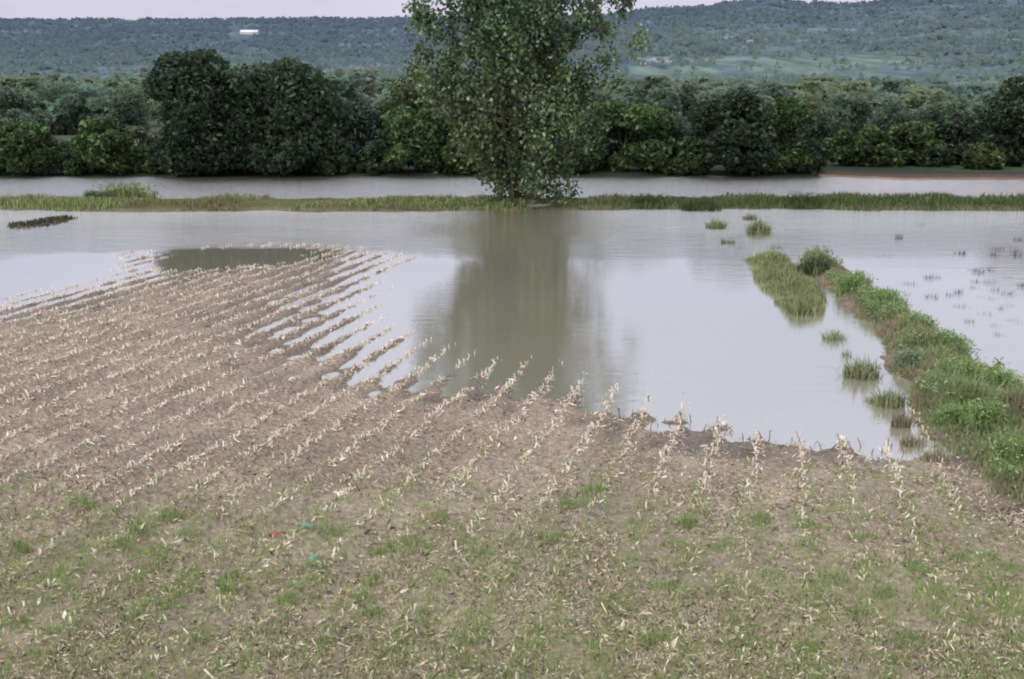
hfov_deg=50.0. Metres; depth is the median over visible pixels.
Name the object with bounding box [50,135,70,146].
pale scrub
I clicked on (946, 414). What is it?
leafy weed
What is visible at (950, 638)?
weed tuft
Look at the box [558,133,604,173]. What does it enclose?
bank shrub
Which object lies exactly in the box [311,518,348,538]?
weed tuft
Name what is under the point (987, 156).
bush
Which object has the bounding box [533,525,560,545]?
weed tuft
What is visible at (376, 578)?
weed tuft
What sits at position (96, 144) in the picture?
broadleaf tree
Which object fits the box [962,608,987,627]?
weed tuft
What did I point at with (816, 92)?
distant wood
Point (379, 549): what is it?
weed tuft
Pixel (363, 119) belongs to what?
broadleaf tree
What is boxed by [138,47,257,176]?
broadleaf tree
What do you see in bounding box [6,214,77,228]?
mud bar grass
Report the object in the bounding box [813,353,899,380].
grass tuft
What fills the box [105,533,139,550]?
weed tuft
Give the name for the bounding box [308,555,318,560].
plastic scrap
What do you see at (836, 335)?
grass tuft
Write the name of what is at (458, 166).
bank shrub
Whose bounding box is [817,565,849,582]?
weed tuft
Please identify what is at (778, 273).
islet grass
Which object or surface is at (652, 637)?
weed tuft
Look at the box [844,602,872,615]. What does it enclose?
weed tuft
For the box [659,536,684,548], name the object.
weed tuft
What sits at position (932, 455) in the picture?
grass tuft
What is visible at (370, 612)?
weed tuft
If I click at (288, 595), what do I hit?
weed tuft
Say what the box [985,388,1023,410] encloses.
leafy weed
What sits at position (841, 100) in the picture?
hazy tree
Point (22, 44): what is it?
hillside wood
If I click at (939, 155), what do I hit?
bank shrub
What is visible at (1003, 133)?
broadleaf tree
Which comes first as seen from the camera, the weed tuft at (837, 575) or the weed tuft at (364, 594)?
the weed tuft at (364, 594)
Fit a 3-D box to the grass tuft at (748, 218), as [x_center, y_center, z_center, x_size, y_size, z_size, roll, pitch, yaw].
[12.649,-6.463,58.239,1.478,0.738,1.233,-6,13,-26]
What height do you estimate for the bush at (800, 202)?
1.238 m
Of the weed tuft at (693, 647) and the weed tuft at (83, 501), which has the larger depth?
the weed tuft at (83, 501)
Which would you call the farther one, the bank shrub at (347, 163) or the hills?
the hills
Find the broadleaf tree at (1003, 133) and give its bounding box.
[970,75,1023,166]
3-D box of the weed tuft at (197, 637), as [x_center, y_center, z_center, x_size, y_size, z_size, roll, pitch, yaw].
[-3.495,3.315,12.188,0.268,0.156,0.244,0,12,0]
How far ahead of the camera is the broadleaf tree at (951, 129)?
103.03 m
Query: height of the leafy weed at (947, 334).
0.778 m
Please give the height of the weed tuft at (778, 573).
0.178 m
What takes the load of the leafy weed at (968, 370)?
on the ground at (538, 410)
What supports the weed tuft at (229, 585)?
on the ground at (538, 410)
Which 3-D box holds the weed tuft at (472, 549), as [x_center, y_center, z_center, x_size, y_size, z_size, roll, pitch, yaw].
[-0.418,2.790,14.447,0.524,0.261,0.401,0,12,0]
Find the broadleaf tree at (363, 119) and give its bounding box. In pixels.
[323,97,389,169]
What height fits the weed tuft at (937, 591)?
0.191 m
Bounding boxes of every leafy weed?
[831,269,878,295]
[861,288,911,306]
[892,346,924,367]
[898,310,941,329]
[917,372,953,392]
[927,327,973,352]
[928,400,967,426]
[931,354,989,380]
[948,397,1012,430]
[976,365,1023,391]
[979,427,1023,465]
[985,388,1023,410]
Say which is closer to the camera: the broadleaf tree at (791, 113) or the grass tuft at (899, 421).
the grass tuft at (899, 421)
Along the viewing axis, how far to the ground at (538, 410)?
17.20 m
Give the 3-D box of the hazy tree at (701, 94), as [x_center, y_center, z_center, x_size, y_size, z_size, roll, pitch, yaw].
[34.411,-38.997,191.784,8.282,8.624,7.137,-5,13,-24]
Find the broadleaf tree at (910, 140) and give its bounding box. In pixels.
[888,121,942,165]
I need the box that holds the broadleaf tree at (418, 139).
[359,103,455,173]
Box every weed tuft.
[9,537,33,554]
[37,564,65,582]
[65,491,102,511]
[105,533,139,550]
[118,600,152,623]
[121,517,155,534]
[131,595,163,609]
[141,540,169,557]
[158,504,189,522]
[174,527,209,544]
[190,631,209,642]
[212,577,237,594]
[218,566,240,582]
[274,589,299,603]
[296,554,331,573]
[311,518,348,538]
[350,586,373,601]
[359,604,386,619]
[363,566,384,586]
[366,538,397,556]
[399,532,432,554]
[427,509,455,526]
[463,543,499,562]
[489,566,518,582]
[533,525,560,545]
[558,491,595,511]
[580,478,609,496]
[594,591,628,607]
[635,626,663,646]
[649,576,681,591]
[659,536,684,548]
[671,509,699,528]
[677,643,707,656]
[692,504,711,516]
[706,533,738,552]
[711,582,740,596]
[736,633,764,645]
[748,508,772,525]
[757,567,786,580]
[788,636,820,653]
[792,536,826,550]
[793,515,821,530]
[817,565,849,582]
[843,530,874,542]
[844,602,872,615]
[854,556,881,566]
[869,583,900,597]
[892,628,925,648]
[898,554,925,569]
[926,584,950,598]
[938,632,960,643]
[948,549,970,562]
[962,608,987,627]
[974,549,1000,560]
[985,585,1007,599]
[997,627,1022,642]
[999,558,1021,571]
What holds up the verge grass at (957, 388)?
on the ground at (538, 410)
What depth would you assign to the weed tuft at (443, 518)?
15.76 m
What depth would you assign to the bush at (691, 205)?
63.10 m
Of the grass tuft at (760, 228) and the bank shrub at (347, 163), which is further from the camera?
the bank shrub at (347, 163)
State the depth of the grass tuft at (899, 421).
20.83 m
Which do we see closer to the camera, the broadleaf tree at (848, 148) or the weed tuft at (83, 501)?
the weed tuft at (83, 501)
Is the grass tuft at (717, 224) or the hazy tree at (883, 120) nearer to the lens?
the grass tuft at (717, 224)
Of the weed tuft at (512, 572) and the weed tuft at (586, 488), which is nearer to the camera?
the weed tuft at (512, 572)
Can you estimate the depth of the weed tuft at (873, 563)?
14.14 m
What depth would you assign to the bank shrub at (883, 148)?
100.21 m
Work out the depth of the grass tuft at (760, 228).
51.61 m
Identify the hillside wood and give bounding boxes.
[0,0,1023,87]
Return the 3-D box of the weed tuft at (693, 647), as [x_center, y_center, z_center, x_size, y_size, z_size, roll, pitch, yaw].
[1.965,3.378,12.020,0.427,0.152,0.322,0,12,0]
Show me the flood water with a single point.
(624, 305)
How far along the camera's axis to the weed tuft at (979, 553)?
14.43 m
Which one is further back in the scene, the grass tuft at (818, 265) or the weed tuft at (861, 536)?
the grass tuft at (818, 265)
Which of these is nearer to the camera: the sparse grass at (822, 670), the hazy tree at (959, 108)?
the sparse grass at (822, 670)
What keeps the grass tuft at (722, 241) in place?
on the ground at (538, 410)
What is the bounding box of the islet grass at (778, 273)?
[743,249,828,316]
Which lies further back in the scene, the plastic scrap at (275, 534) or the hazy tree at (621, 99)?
the hazy tree at (621, 99)
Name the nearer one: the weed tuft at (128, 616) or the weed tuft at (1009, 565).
the weed tuft at (128, 616)
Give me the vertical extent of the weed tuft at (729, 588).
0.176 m
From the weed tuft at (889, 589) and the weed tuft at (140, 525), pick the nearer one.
the weed tuft at (889, 589)
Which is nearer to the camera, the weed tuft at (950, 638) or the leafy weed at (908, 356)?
the weed tuft at (950, 638)
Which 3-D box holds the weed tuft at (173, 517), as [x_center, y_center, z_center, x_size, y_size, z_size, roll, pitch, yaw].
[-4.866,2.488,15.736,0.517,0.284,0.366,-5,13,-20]
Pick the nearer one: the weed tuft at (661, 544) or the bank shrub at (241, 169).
the weed tuft at (661, 544)
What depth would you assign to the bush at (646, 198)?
64.38 m
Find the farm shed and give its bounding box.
[240,30,259,33]
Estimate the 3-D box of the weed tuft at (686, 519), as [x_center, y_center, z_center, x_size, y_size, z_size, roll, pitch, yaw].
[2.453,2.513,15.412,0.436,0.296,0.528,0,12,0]
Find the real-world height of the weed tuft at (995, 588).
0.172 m
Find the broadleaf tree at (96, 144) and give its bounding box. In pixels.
[63,117,142,174]
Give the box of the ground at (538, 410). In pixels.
[0,118,1023,678]
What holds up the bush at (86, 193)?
on the ground at (538, 410)
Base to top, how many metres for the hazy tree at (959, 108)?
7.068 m
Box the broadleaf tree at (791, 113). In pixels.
[746,96,825,173]
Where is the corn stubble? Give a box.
[0,242,1023,678]
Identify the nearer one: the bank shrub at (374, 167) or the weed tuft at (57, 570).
the weed tuft at (57, 570)
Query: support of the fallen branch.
on the ground at (538, 410)
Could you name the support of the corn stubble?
on the ground at (538, 410)
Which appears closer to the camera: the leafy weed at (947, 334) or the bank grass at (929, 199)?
the leafy weed at (947, 334)
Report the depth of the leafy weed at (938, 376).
22.53 m
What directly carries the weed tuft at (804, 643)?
on the ground at (538, 410)
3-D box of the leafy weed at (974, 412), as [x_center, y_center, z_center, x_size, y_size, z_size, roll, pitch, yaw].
[8.611,1.331,20.035,1.196,0.632,1.191,0,12,0]
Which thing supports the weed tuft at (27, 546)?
on the ground at (538, 410)
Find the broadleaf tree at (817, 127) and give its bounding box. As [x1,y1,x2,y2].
[790,115,832,174]
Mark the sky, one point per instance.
(123, 9)
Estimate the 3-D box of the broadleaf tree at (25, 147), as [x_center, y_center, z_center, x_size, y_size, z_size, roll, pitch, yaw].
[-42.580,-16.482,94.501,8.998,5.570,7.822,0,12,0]
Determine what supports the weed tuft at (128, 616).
on the ground at (538, 410)
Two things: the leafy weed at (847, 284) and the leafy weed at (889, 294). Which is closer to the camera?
the leafy weed at (889, 294)
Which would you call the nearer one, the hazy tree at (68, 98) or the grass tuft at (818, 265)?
the grass tuft at (818, 265)
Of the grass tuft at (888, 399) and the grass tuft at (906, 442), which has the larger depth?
the grass tuft at (888, 399)
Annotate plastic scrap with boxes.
[269,531,281,535]
[298,522,311,526]
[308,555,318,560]
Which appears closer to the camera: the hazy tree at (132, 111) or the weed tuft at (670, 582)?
the weed tuft at (670, 582)
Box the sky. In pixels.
[0,0,871,19]
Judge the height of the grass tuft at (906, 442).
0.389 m
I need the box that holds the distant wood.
[0,68,1021,136]
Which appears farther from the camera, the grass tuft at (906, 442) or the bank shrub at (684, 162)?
the bank shrub at (684, 162)
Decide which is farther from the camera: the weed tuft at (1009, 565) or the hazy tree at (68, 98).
the hazy tree at (68, 98)
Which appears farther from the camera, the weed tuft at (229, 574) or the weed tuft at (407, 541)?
the weed tuft at (407, 541)
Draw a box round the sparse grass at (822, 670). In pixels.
[0,418,1023,678]
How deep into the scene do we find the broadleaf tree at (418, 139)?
92.95 m
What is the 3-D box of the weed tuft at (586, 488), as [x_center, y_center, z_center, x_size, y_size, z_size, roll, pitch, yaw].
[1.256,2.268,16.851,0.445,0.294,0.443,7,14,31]
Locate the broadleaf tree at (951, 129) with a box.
[931,115,987,164]
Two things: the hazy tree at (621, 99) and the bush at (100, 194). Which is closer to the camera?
the bush at (100, 194)
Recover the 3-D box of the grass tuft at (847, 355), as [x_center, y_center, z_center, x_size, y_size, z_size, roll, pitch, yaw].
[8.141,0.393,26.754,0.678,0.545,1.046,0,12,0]
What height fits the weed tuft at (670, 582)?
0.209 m
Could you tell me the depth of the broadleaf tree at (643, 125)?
93.70 m
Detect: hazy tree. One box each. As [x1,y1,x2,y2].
[0,85,53,128]
[33,81,95,134]
[85,86,152,138]
[376,76,428,127]
[578,90,630,139]
[645,87,692,141]
[683,91,721,135]
[821,91,877,137]
[867,98,920,134]
[916,95,976,134]
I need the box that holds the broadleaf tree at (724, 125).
[688,89,782,175]
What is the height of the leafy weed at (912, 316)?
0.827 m
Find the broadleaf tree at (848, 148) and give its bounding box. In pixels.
[824,123,900,166]
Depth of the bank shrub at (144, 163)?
93.89 m
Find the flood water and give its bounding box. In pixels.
[0,175,1023,461]
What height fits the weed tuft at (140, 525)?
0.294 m
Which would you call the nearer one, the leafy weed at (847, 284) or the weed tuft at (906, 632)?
the weed tuft at (906, 632)
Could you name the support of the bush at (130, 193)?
on the ground at (538, 410)
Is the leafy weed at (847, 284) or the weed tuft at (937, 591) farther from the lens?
the leafy weed at (847, 284)
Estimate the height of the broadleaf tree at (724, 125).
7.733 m
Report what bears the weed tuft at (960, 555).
on the ground at (538, 410)
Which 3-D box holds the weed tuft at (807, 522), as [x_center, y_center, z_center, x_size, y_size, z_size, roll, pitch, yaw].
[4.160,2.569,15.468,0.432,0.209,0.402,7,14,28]
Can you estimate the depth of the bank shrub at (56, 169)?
93.67 m
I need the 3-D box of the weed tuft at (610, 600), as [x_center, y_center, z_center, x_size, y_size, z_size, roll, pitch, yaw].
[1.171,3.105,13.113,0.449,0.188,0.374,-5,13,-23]
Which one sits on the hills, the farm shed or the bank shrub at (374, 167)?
the farm shed
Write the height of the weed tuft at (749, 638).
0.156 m
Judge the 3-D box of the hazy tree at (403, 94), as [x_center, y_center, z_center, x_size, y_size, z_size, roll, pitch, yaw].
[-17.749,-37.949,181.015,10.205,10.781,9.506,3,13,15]
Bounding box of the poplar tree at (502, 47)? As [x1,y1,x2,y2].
[399,0,652,205]
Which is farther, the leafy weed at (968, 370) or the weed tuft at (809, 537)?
the leafy weed at (968, 370)
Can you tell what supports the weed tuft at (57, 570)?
on the ground at (538, 410)
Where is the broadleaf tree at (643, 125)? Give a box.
[572,99,678,172]
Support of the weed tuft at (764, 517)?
on the ground at (538, 410)
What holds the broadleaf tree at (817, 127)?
on the ground at (538, 410)
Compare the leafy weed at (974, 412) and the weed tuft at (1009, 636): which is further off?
the leafy weed at (974, 412)
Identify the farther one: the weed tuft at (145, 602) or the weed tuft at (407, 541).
the weed tuft at (407, 541)
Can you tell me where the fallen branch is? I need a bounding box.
[525,197,553,207]
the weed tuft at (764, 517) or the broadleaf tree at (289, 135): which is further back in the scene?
the broadleaf tree at (289, 135)
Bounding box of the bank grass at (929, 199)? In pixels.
[0,189,1023,211]
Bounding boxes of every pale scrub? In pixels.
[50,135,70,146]
[126,125,156,155]
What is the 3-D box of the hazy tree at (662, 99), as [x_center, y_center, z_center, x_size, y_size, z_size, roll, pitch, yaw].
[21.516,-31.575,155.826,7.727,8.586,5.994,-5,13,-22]
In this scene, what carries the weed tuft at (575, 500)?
on the ground at (538, 410)
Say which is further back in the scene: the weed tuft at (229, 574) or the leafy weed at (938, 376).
the leafy weed at (938, 376)
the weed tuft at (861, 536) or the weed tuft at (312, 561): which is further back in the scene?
the weed tuft at (861, 536)
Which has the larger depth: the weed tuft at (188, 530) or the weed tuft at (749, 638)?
the weed tuft at (188, 530)
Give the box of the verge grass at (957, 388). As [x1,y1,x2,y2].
[799,242,1023,510]
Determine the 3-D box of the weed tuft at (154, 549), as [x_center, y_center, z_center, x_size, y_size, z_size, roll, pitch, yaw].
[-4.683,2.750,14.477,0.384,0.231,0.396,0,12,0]
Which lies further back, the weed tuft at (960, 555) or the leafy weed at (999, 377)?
the leafy weed at (999, 377)
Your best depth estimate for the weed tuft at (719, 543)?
14.72 m
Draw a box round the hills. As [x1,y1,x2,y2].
[0,0,1023,86]
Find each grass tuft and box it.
[703,217,727,228]
[720,237,734,243]
[742,213,757,219]
[744,214,780,234]
[786,248,833,276]
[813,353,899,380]
[815,328,851,340]
[840,345,851,356]
[853,381,911,408]
[863,393,882,403]
[883,406,919,428]
[891,433,927,448]
[919,446,949,463]
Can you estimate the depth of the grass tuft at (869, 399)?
22.51 m
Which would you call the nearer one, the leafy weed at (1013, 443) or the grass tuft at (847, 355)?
the leafy weed at (1013, 443)
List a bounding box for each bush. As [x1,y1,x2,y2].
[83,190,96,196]
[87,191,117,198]
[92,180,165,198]
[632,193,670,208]
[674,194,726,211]
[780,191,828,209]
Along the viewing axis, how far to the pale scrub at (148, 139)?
112.55 m
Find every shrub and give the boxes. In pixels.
[40,151,74,175]
[131,147,164,173]
[216,133,258,174]
[310,141,357,175]
[356,139,401,174]
[438,132,481,175]
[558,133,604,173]
[655,136,705,175]
[868,142,905,166]
[914,143,955,166]
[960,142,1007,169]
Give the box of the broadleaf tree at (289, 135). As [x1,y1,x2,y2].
[214,55,351,175]
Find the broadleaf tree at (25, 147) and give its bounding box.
[0,117,69,176]
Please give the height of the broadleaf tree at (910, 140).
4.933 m
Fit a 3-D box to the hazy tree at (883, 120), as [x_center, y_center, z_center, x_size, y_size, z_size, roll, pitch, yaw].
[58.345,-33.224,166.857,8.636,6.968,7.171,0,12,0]
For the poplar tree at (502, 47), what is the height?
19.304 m
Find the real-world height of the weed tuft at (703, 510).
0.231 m
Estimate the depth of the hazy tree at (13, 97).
146.44 m
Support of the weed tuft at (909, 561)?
on the ground at (538, 410)
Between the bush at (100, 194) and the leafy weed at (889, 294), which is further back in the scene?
the bush at (100, 194)

